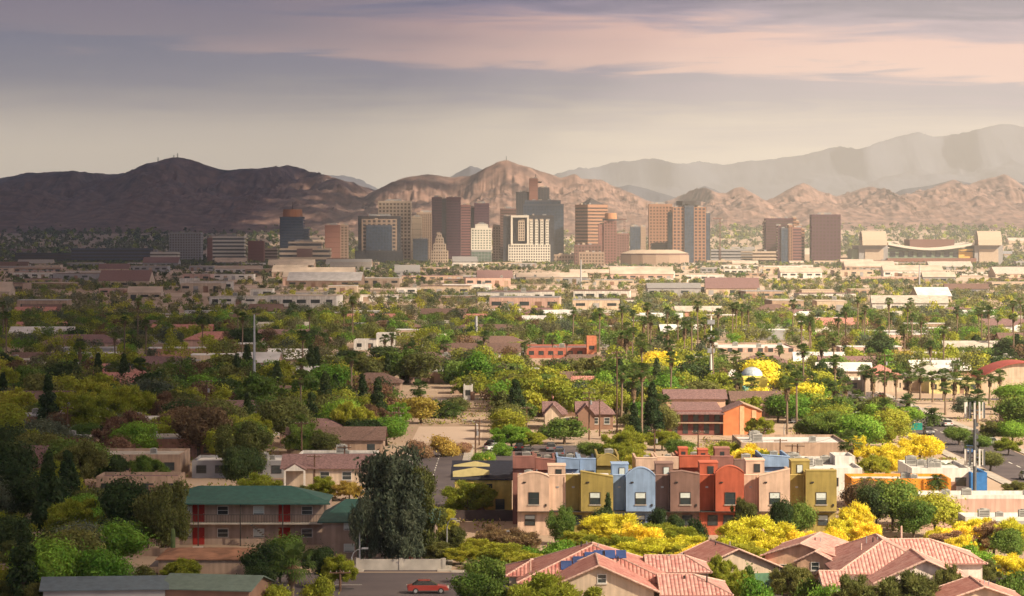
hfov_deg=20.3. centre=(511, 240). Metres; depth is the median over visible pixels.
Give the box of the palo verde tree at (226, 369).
[210,363,248,380]
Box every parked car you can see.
[407,579,448,593]
[484,439,494,445]
[484,443,497,450]
[514,442,524,450]
[522,448,531,451]
[546,443,555,451]
[554,448,563,456]
[923,427,934,434]
[941,419,952,426]
[963,445,976,453]
[1018,470,1023,479]
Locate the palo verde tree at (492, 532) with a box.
[472,523,507,542]
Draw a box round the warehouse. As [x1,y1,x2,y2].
[732,430,846,455]
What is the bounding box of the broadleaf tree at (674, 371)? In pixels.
[655,366,700,384]
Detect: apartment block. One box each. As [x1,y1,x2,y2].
[156,486,332,545]
[317,499,440,557]
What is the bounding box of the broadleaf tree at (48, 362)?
[39,359,62,369]
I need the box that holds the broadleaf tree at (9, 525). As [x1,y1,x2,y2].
[0,510,37,552]
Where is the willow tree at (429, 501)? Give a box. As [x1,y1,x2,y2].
[396,461,448,558]
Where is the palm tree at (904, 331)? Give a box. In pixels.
[898,324,911,350]
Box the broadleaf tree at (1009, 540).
[987,526,1023,555]
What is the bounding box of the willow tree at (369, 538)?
[346,484,381,558]
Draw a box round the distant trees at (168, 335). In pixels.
[0,303,1023,405]
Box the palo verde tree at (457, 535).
[434,524,467,547]
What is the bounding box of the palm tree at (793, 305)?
[788,299,798,325]
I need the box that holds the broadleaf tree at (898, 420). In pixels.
[871,406,916,442]
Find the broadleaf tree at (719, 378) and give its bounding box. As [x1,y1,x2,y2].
[696,367,734,389]
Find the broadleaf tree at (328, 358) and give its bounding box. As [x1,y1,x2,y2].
[307,352,343,365]
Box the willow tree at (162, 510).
[129,475,193,547]
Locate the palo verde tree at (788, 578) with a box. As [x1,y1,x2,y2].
[767,563,813,595]
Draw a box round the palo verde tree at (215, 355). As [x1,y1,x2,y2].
[202,352,222,361]
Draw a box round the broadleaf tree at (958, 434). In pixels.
[941,426,971,444]
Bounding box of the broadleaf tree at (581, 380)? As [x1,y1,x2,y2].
[569,375,590,387]
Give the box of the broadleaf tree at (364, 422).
[341,416,388,435]
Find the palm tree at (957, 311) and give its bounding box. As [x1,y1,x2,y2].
[953,306,962,330]
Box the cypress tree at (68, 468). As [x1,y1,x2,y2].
[58,450,82,489]
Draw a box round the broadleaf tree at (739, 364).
[729,356,768,380]
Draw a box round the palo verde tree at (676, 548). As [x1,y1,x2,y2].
[662,543,690,553]
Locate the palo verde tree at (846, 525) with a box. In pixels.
[824,517,855,536]
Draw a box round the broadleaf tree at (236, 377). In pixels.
[225,373,243,382]
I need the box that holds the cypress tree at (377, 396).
[369,376,387,410]
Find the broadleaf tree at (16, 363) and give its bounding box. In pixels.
[3,359,33,368]
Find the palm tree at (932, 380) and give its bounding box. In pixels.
[926,370,940,401]
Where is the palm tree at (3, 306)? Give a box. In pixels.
[0,301,6,332]
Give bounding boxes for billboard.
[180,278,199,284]
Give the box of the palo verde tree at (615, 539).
[596,533,636,546]
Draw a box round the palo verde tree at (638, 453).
[621,449,649,468]
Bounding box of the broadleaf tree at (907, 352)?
[888,348,913,357]
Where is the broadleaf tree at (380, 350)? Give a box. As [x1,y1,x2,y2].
[367,344,399,357]
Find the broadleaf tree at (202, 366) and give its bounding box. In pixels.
[176,357,216,379]
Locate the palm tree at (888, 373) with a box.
[876,370,893,395]
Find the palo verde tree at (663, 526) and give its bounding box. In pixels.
[642,522,669,532]
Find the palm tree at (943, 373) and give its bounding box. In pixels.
[934,367,951,399]
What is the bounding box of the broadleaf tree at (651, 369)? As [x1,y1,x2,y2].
[639,367,662,377]
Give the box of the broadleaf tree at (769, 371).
[739,355,785,387]
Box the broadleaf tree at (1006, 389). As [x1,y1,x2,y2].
[989,380,1023,401]
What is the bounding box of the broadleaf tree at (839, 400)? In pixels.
[813,390,857,413]
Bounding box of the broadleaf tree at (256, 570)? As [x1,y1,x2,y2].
[236,562,277,584]
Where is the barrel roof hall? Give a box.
[970,360,1023,391]
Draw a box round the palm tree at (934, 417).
[916,407,946,426]
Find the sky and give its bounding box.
[0,0,1023,188]
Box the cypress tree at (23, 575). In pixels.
[4,516,39,595]
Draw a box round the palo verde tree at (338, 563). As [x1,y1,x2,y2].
[319,553,358,581]
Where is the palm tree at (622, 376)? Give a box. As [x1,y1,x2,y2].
[615,365,629,416]
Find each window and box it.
[143,483,153,490]
[164,462,174,469]
[196,465,205,472]
[215,465,222,472]
[217,506,227,513]
[217,529,227,536]
[253,506,263,513]
[253,529,263,536]
[271,465,281,472]
[301,506,312,513]
[301,529,312,536]
[320,472,329,477]
[342,472,351,480]
[344,523,352,529]
[344,544,354,551]
[367,444,374,449]
[495,499,504,509]
[520,302,528,305]
[525,515,534,524]
[528,492,538,504]
[573,515,581,524]
[590,492,600,504]
[596,574,606,584]
[604,418,609,424]
[607,303,616,305]
[635,492,645,504]
[635,515,644,524]
[680,492,690,504]
[682,515,691,524]
[683,415,687,420]
[683,424,687,433]
[693,415,698,420]
[693,424,698,433]
[704,415,708,420]
[704,424,708,433]
[708,515,717,524]
[714,415,719,420]
[714,424,719,433]
[723,515,733,524]
[725,492,735,504]
[770,492,779,504]
[810,562,818,571]
[816,492,826,504]
[818,515,827,524]
[926,252,931,256]
[935,252,940,256]
[944,252,949,256]
[953,252,958,256]
[956,477,965,485]
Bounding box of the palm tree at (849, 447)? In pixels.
[837,429,862,453]
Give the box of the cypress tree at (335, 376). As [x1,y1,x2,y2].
[331,373,340,389]
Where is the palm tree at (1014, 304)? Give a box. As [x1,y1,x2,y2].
[1009,300,1016,332]
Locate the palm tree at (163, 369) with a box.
[153,368,168,374]
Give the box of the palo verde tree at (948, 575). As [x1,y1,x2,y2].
[934,562,961,584]
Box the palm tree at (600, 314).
[595,308,603,351]
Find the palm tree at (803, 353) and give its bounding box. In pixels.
[795,343,810,380]
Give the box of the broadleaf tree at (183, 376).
[175,373,189,389]
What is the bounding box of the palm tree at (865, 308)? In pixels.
[861,305,868,334]
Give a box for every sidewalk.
[353,453,412,571]
[437,445,473,571]
[875,391,1023,453]
[906,433,1011,483]
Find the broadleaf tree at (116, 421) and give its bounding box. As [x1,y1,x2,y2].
[91,408,157,445]
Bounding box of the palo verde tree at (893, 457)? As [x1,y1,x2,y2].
[882,449,919,472]
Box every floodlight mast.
[923,358,936,364]
[945,358,959,371]
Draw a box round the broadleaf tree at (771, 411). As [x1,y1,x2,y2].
[760,391,790,422]
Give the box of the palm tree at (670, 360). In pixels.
[664,351,678,386]
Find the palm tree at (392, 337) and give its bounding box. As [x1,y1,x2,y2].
[389,332,396,345]
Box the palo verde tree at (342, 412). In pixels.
[329,398,379,425]
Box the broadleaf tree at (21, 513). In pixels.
[3,505,31,517]
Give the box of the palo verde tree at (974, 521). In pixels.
[951,517,999,528]
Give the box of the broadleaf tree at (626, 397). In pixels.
[602,385,635,416]
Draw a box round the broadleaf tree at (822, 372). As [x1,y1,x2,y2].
[804,366,841,392]
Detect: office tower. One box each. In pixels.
[15,251,71,261]
[71,247,152,262]
[150,251,179,256]
[169,231,202,260]
[207,234,245,260]
[248,239,264,261]
[265,247,277,258]
[279,239,331,261]
[280,204,309,247]
[325,223,348,258]
[355,214,402,263]
[378,199,411,261]
[412,215,421,260]
[413,237,427,262]
[417,210,431,259]
[431,232,447,262]
[432,195,460,258]
[461,201,488,255]
[471,222,491,261]
[493,224,499,260]
[500,207,515,259]
[503,214,553,262]
[516,174,548,214]
[523,199,563,253]
[554,253,573,263]
[574,243,600,265]
[575,198,607,244]
[579,250,603,265]
[598,213,618,263]
[616,232,628,259]
[630,225,640,249]
[641,225,645,249]
[648,202,671,249]
[650,242,666,249]
[667,201,709,262]
[705,259,744,263]
[710,248,752,260]
[741,250,775,262]
[762,216,804,260]
[776,223,801,263]
[810,213,840,259]
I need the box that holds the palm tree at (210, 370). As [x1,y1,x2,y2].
[201,368,215,399]
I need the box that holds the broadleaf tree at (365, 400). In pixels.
[355,394,386,405]
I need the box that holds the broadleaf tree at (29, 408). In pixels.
[20,404,38,411]
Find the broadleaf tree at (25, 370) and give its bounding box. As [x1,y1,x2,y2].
[12,359,54,383]
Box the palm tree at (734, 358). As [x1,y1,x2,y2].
[728,350,741,363]
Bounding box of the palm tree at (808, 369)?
[796,367,810,375]
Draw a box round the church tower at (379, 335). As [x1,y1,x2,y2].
[376,332,395,347]
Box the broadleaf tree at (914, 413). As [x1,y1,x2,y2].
[896,404,925,423]
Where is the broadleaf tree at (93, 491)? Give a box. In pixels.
[61,481,106,515]
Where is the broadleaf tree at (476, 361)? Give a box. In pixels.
[455,350,496,377]
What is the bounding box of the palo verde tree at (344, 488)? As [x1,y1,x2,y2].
[331,480,364,498]
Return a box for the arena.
[621,250,688,264]
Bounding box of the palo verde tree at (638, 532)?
[612,521,666,540]
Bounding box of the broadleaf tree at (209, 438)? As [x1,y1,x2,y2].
[203,426,234,454]
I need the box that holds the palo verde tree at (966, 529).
[938,524,988,550]
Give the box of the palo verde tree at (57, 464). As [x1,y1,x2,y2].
[35,459,86,489]
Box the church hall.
[354,338,377,349]
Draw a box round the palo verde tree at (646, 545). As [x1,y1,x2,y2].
[610,535,680,555]
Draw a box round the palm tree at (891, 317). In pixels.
[887,312,895,329]
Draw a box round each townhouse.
[513,451,534,523]
[517,463,565,534]
[535,453,554,472]
[555,452,578,472]
[565,469,612,532]
[578,454,595,472]
[594,448,618,472]
[610,461,654,524]
[632,453,656,472]
[653,452,678,469]
[654,461,699,526]
[675,446,709,471]
[697,460,743,534]
[708,446,733,467]
[734,453,757,470]
[743,458,789,531]
[755,450,789,471]
[788,458,836,533]
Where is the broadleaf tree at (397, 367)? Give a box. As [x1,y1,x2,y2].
[383,347,419,383]
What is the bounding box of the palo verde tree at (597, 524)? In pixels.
[579,512,646,537]
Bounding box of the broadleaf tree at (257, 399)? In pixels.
[252,391,293,410]
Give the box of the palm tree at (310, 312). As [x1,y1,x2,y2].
[305,310,313,330]
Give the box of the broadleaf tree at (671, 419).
[647,395,682,430]
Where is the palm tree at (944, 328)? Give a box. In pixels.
[938,325,949,359]
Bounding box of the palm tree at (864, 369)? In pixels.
[856,364,870,395]
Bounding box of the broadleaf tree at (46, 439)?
[11,426,63,444]
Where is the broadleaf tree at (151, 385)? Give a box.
[134,372,177,392]
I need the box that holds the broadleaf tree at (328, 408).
[315,392,363,419]
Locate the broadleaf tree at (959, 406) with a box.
[949,394,982,418]
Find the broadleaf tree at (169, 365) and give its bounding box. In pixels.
[160,361,179,375]
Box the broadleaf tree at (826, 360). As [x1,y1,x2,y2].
[811,355,848,364]
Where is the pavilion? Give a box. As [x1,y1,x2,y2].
[903,365,946,389]
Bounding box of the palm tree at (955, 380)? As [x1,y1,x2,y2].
[947,372,961,404]
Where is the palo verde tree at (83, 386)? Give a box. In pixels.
[69,377,113,397]
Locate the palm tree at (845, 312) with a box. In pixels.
[840,306,850,338]
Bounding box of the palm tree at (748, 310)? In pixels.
[746,306,751,328]
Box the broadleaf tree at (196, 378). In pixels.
[186,372,220,392]
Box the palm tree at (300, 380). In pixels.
[291,369,310,402]
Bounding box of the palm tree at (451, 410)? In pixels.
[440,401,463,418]
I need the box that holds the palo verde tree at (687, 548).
[671,542,701,553]
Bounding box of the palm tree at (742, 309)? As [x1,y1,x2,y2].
[739,303,746,328]
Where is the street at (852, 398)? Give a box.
[204,398,998,399]
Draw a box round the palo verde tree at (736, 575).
[721,569,755,595]
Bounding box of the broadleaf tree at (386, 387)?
[366,382,404,404]
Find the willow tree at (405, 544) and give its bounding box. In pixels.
[382,491,427,559]
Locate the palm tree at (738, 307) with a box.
[732,302,740,328]
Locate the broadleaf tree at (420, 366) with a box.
[397,349,446,384]
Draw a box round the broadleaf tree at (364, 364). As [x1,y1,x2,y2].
[343,348,384,374]
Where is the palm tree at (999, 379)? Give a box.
[993,369,1006,399]
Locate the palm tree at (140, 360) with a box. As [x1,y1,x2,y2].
[133,356,147,370]
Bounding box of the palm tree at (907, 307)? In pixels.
[903,302,912,340]
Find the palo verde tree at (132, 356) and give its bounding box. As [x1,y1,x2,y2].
[114,351,145,366]
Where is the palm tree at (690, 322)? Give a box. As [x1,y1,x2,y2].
[687,318,696,350]
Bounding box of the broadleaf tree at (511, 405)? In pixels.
[486,395,535,423]
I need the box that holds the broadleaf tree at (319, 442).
[307,428,343,449]
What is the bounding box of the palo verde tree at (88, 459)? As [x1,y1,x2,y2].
[53,436,111,488]
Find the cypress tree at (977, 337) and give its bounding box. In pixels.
[970,334,981,340]
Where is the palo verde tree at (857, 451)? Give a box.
[844,435,870,463]
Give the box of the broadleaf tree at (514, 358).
[492,350,530,366]
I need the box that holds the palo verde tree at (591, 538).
[576,533,607,544]
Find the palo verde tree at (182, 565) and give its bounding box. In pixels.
[158,556,203,574]
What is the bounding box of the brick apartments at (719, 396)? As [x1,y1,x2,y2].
[662,389,727,407]
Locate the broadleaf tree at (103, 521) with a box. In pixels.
[93,514,143,532]
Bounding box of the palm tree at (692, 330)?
[686,326,696,335]
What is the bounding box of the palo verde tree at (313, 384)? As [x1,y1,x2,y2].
[284,372,338,395]
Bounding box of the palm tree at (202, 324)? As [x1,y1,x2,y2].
[197,318,207,346]
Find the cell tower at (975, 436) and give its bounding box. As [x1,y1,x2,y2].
[964,401,984,490]
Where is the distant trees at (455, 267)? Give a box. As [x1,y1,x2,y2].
[0,258,1023,281]
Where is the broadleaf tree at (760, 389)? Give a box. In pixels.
[745,383,771,390]
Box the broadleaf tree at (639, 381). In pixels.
[620,378,649,387]
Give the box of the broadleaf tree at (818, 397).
[789,389,829,412]
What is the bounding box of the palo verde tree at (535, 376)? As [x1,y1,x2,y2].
[509,372,547,381]
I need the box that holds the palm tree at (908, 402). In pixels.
[899,393,916,424]
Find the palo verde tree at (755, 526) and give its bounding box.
[715,514,799,541]
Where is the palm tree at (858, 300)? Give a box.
[854,296,861,328]
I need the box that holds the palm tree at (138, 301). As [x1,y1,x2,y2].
[134,298,141,338]
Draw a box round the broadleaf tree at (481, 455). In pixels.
[468,449,498,459]
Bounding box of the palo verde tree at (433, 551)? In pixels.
[421,541,452,558]
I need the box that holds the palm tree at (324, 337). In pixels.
[319,332,328,344]
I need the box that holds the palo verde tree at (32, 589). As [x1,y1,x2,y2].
[24,580,42,595]
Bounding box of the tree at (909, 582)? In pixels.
[862,566,941,595]
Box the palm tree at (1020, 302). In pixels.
[1017,297,1023,332]
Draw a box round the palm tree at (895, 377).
[891,369,902,399]
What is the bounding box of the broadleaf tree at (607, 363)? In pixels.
[591,354,638,375]
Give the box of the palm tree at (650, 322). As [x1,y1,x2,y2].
[646,315,656,343]
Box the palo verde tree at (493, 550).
[474,541,530,562]
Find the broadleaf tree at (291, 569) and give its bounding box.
[266,542,318,595]
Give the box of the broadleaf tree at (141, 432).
[103,417,168,447]
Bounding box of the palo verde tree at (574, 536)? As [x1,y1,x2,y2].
[559,529,597,545]
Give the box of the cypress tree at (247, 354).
[242,343,252,367]
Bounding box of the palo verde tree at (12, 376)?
[0,366,20,382]
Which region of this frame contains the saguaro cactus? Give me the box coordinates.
[171,528,174,547]
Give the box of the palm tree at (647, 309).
[643,302,651,342]
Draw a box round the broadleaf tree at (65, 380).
[41,373,84,390]
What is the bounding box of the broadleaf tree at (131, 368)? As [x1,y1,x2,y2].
[104,359,134,371]
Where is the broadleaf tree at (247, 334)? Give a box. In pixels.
[220,326,265,342]
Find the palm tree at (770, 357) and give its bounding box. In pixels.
[763,356,775,360]
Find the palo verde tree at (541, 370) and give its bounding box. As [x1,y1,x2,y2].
[527,365,570,379]
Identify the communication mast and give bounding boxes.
[253,315,255,371]
[475,316,477,330]
[580,260,581,286]
[707,316,717,373]
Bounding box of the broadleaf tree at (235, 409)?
[197,390,250,418]
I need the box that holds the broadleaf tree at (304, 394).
[287,387,338,399]
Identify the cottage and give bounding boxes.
[829,452,854,464]
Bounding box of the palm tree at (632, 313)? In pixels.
[629,309,636,326]
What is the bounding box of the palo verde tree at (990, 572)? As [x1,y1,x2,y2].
[982,559,1003,580]
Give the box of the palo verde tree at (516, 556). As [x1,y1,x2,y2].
[503,551,543,562]
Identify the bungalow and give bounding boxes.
[280,454,375,485]
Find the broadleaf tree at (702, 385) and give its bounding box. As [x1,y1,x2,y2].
[682,378,721,388]
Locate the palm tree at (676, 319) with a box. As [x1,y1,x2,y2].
[673,314,681,339]
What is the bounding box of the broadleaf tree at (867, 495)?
[853,481,894,524]
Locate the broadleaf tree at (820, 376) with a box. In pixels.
[806,372,841,395]
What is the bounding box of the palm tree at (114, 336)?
[109,332,119,352]
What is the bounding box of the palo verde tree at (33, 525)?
[0,510,37,542]
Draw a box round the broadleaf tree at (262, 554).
[237,535,287,581]
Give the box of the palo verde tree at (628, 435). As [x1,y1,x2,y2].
[599,424,647,452]
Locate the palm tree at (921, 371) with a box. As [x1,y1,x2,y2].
[914,368,928,399]
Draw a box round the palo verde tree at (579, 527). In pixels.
[576,524,590,531]
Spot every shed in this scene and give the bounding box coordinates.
[39,575,168,595]
[155,547,255,574]
[164,573,275,595]
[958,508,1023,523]
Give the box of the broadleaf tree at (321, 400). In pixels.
[305,383,354,416]
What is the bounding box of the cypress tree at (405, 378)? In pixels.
[399,344,408,381]
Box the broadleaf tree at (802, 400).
[764,392,818,422]
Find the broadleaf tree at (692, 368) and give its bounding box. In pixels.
[674,362,703,377]
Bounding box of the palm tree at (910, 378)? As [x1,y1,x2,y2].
[900,370,917,398]
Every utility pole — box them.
[202,380,212,400]
[295,421,308,450]
[307,454,321,483]
[329,570,350,591]
[469,421,481,452]
[473,418,484,444]
[583,391,594,439]
[594,399,605,435]
[611,351,622,432]
[648,429,660,451]
[692,430,704,447]
[774,439,786,454]
[880,354,889,396]
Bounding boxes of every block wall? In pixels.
[130,547,250,555]
[356,558,445,569]
[454,509,512,520]
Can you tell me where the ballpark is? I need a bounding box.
[847,231,1002,264]
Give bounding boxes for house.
[0,262,29,265]
[0,265,34,267]
[0,268,13,271]
[0,280,31,290]
[0,282,15,296]
[3,391,74,412]
[8,326,77,340]
[9,249,37,253]
[11,352,57,359]
[13,271,67,278]
[14,266,66,271]
[14,307,57,311]
[17,299,71,306]
[18,259,54,265]
[19,269,54,271]
[21,445,50,470]
[22,304,62,310]
[24,276,61,281]
[25,408,64,423]
[31,280,77,288]
[35,263,62,266]
[41,334,121,351]
[53,273,99,279]
[61,346,116,351]
[65,269,100,272]
[66,262,103,267]
[70,430,95,441]
[86,372,146,377]
[92,448,189,477]
[93,363,144,371]
[96,472,184,491]
[98,264,130,270]
[98,270,154,287]
[99,288,127,294]
[99,412,158,431]
[127,286,163,300]
[131,266,169,271]
[138,356,181,364]
[142,257,180,265]
[147,347,208,357]
[150,324,214,331]
[150,434,215,458]
[181,283,225,291]
[182,272,213,280]
[183,331,264,346]
[184,310,219,312]
[189,264,214,270]
[190,277,233,289]
[191,353,234,360]
[192,452,283,477]
[205,272,254,279]
[209,292,266,304]
[214,266,262,273]
[215,258,246,264]
[226,400,260,411]
[229,313,277,317]
[234,343,266,352]
[237,352,283,364]
[241,261,265,265]
[245,269,271,275]
[248,304,283,311]
[250,288,274,295]
[255,322,308,329]
[258,329,330,342]
[267,291,342,308]
[267,306,287,311]
[267,349,307,363]
[268,259,315,267]
[271,265,308,276]
[276,385,291,389]
[280,418,342,445]
[282,267,355,285]
[284,426,387,453]
[286,272,364,286]
[291,366,318,371]
[295,289,328,293]
[299,444,378,454]
[326,259,347,265]
[328,285,358,292]
[330,262,371,270]
[347,314,394,317]
[348,259,372,265]
[353,310,379,313]
[359,292,412,301]
[364,373,403,393]
[365,277,401,286]
[374,320,420,328]
[394,265,419,276]
[396,284,420,293]
[396,329,425,333]
[402,274,462,279]
[409,369,445,382]
[420,267,449,270]
[420,308,467,315]
[421,285,471,292]
[424,352,449,367]
[439,292,475,302]
[440,343,521,359]
[442,281,491,290]
[444,279,513,283]
[451,460,512,509]
[452,256,477,262]
[452,263,488,266]
[452,384,480,393]
[453,324,512,333]
[457,336,524,352]
[463,275,514,278]
[463,314,486,317]
[464,275,510,286]
[476,270,512,278]
[476,288,534,302]
[485,262,521,265]
[489,292,560,311]
[491,287,554,295]
[505,541,664,595]
[511,263,535,266]
[515,272,587,283]
[522,315,561,319]
[524,275,562,283]
[525,308,553,314]
[536,396,575,415]
[542,401,569,424]
[543,310,579,317]
[558,354,606,361]
[560,371,581,378]
[569,269,609,276]
[571,376,645,380]
[572,296,619,309]
[573,289,630,298]
[574,401,615,429]
[582,279,633,284]
[607,298,634,306]
[609,266,673,279]
[639,313,682,322]
[643,552,733,595]
[644,278,678,282]
[645,283,700,297]
[657,324,701,339]
[674,306,721,316]
[675,273,721,277]
[679,539,782,592]
[680,264,704,268]
[684,272,723,281]
[700,267,718,272]
[704,278,759,294]
[706,314,734,318]
[716,264,757,268]
[724,267,750,272]
[727,391,785,416]
[728,247,754,249]
[729,369,778,388]
[731,261,757,263]
[735,271,765,276]
[736,355,795,366]
[738,288,784,298]
[743,329,804,339]
[756,304,788,312]
[757,265,777,273]
[759,264,799,267]
[760,532,848,594]
[765,297,803,308]
[777,267,821,277]
[786,309,809,312]
[789,261,803,264]
[792,352,844,364]
[793,311,832,322]
[794,293,855,300]
[799,289,833,292]
[812,260,839,265]
[812,296,846,312]
[813,318,867,331]
[814,526,987,592]
[815,362,871,375]
[817,356,876,364]
[830,270,873,275]
[836,345,901,353]
[840,259,872,262]
[842,261,894,269]
[847,289,869,294]
[855,274,920,282]
[867,330,928,338]
[869,295,948,310]
[880,265,942,275]
[885,333,940,342]
[898,273,920,275]
[904,323,946,329]
[907,360,970,377]
[910,287,951,304]
[920,272,955,283]
[926,261,972,269]
[935,575,1020,595]
[940,341,997,352]
[943,283,988,294]
[957,308,998,310]
[958,269,989,274]
[979,319,1023,328]
[986,282,1023,287]
[988,267,1023,277]
[991,265,1023,266]
[993,333,1022,339]
[996,278,1023,281]
[1003,251,1014,254]
[1004,325,1022,332]
[1005,238,1023,243]
[1013,260,1023,265]
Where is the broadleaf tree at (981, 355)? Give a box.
[956,351,992,372]
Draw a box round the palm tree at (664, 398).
[655,393,671,408]
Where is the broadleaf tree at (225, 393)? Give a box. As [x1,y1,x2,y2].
[210,387,233,399]
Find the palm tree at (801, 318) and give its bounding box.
[796,316,806,343]
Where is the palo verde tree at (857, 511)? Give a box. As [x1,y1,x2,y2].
[830,499,876,523]
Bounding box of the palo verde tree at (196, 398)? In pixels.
[175,393,205,403]
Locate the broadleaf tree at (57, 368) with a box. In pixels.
[41,355,82,378]
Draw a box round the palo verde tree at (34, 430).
[24,427,63,441]
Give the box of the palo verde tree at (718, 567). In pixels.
[707,551,740,578]
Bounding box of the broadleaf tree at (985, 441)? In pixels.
[962,432,994,451]
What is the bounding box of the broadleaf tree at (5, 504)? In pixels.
[0,470,21,513]
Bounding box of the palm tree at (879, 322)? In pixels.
[874,314,884,329]
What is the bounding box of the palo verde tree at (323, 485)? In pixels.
[308,476,336,493]
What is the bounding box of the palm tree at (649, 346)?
[643,343,652,352]
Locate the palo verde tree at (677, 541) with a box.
[652,537,690,553]
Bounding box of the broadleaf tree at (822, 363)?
[812,360,830,370]
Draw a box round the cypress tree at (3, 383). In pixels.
[0,371,8,391]
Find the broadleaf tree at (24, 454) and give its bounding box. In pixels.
[0,430,50,474]
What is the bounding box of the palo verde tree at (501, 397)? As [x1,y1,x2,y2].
[488,390,527,412]
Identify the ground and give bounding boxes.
[0,230,1023,572]
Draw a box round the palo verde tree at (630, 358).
[608,353,633,362]
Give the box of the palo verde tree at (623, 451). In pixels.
[598,442,636,460]
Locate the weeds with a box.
[29,398,1023,569]
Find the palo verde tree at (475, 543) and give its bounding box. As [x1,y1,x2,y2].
[458,537,491,553]
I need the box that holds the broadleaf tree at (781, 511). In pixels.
[768,494,795,525]
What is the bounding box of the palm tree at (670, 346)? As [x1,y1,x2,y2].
[663,339,676,369]
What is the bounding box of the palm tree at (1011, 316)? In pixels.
[1008,313,1017,347]
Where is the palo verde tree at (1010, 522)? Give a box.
[990,517,1023,550]
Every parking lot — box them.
[149,560,157,566]
[482,445,585,459]
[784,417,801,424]
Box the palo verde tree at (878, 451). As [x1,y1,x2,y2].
[859,442,905,459]
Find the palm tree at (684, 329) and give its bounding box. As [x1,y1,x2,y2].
[678,320,690,348]
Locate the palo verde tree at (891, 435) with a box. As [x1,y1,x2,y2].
[870,425,897,443]
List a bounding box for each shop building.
[787,452,861,495]
[845,471,950,507]
[898,455,970,490]
[915,487,1023,529]
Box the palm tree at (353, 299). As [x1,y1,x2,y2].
[348,296,357,342]
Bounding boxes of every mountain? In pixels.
[0,157,374,233]
[309,160,722,236]
[329,166,482,189]
[554,124,1023,199]
[619,185,720,201]
[663,174,1023,229]
[896,180,1023,195]
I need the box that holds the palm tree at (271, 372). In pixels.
[266,370,283,383]
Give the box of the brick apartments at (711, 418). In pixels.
[665,400,761,434]
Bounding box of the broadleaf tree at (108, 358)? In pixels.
[89,348,122,367]
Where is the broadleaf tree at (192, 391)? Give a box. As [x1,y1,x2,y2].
[169,385,210,399]
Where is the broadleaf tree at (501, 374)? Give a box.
[483,365,522,388]
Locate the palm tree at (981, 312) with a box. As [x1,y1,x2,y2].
[977,307,984,337]
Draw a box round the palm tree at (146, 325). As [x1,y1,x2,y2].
[140,319,151,355]
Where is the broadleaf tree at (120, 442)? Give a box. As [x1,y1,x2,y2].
[99,433,141,447]
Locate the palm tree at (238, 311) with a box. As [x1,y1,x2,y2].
[234,308,241,327]
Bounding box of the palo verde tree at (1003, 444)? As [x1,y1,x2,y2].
[993,437,1023,454]
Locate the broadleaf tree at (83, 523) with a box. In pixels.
[54,518,102,529]
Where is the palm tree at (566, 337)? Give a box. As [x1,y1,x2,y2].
[563,335,570,354]
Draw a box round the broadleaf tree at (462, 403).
[441,396,471,412]
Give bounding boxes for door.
[193,505,204,521]
[193,528,204,544]
[203,286,207,291]
[279,505,289,521]
[279,528,289,539]
[471,392,474,399]
[535,302,541,306]
[754,573,773,592]
[836,305,842,312]
[951,482,955,490]
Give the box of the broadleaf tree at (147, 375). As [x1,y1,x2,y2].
[128,369,171,383]
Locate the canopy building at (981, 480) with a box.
[965,462,986,490]
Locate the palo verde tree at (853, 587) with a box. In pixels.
[830,571,870,595]
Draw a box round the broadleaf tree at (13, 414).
[0,398,30,428]
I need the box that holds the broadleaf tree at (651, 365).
[639,359,666,369]
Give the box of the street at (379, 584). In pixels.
[36,573,1023,595]
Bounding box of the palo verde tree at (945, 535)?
[928,529,976,541]
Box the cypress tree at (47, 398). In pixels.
[36,373,61,423]
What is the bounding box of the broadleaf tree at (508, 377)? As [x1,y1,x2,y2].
[496,371,528,381]
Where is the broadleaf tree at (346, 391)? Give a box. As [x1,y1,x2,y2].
[331,386,359,401]
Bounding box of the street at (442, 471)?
[364,445,463,571]
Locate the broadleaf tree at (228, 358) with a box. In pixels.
[201,352,243,364]
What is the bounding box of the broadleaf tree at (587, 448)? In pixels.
[575,440,606,456]
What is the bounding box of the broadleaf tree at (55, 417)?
[45,411,77,427]
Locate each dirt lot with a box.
[3,271,213,274]
[3,279,278,281]
[52,293,995,296]
[234,286,584,288]
[412,427,482,442]
[413,279,836,282]
[582,285,1017,289]
[682,270,987,274]
[747,277,993,280]
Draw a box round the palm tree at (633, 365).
[626,362,640,374]
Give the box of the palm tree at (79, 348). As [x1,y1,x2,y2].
[72,341,86,362]
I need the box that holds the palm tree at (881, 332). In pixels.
[876,326,886,336]
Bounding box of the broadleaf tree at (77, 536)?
[31,518,108,567]
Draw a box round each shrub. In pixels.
[132,562,159,575]
[263,580,294,595]
[297,572,339,595]
[403,437,435,457]
[427,432,462,456]
[446,569,494,595]
[456,442,472,452]
[458,554,509,583]
[466,577,512,595]
[490,442,514,455]
[522,544,539,552]
[530,537,579,554]
[688,517,711,538]
[732,571,782,595]
[744,560,756,577]
[788,575,819,595]
[807,580,839,595]
[962,539,996,565]
[996,567,1023,595]
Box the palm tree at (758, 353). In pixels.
[753,351,765,360]
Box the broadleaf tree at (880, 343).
[863,334,898,353]
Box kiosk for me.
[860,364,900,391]
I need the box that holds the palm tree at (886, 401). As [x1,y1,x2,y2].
[876,398,890,411]
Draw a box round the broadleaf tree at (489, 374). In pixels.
[476,364,508,383]
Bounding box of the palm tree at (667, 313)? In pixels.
[663,307,671,324]
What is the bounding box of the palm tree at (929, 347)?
[925,340,934,362]
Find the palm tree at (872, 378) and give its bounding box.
[863,368,880,397]
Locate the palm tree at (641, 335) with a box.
[634,333,648,359]
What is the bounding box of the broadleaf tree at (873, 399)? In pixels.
[853,390,898,414]
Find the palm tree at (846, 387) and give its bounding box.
[838,376,852,396]
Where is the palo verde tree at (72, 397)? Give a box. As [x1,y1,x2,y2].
[60,391,97,413]
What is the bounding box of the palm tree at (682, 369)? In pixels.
[676,367,689,372]

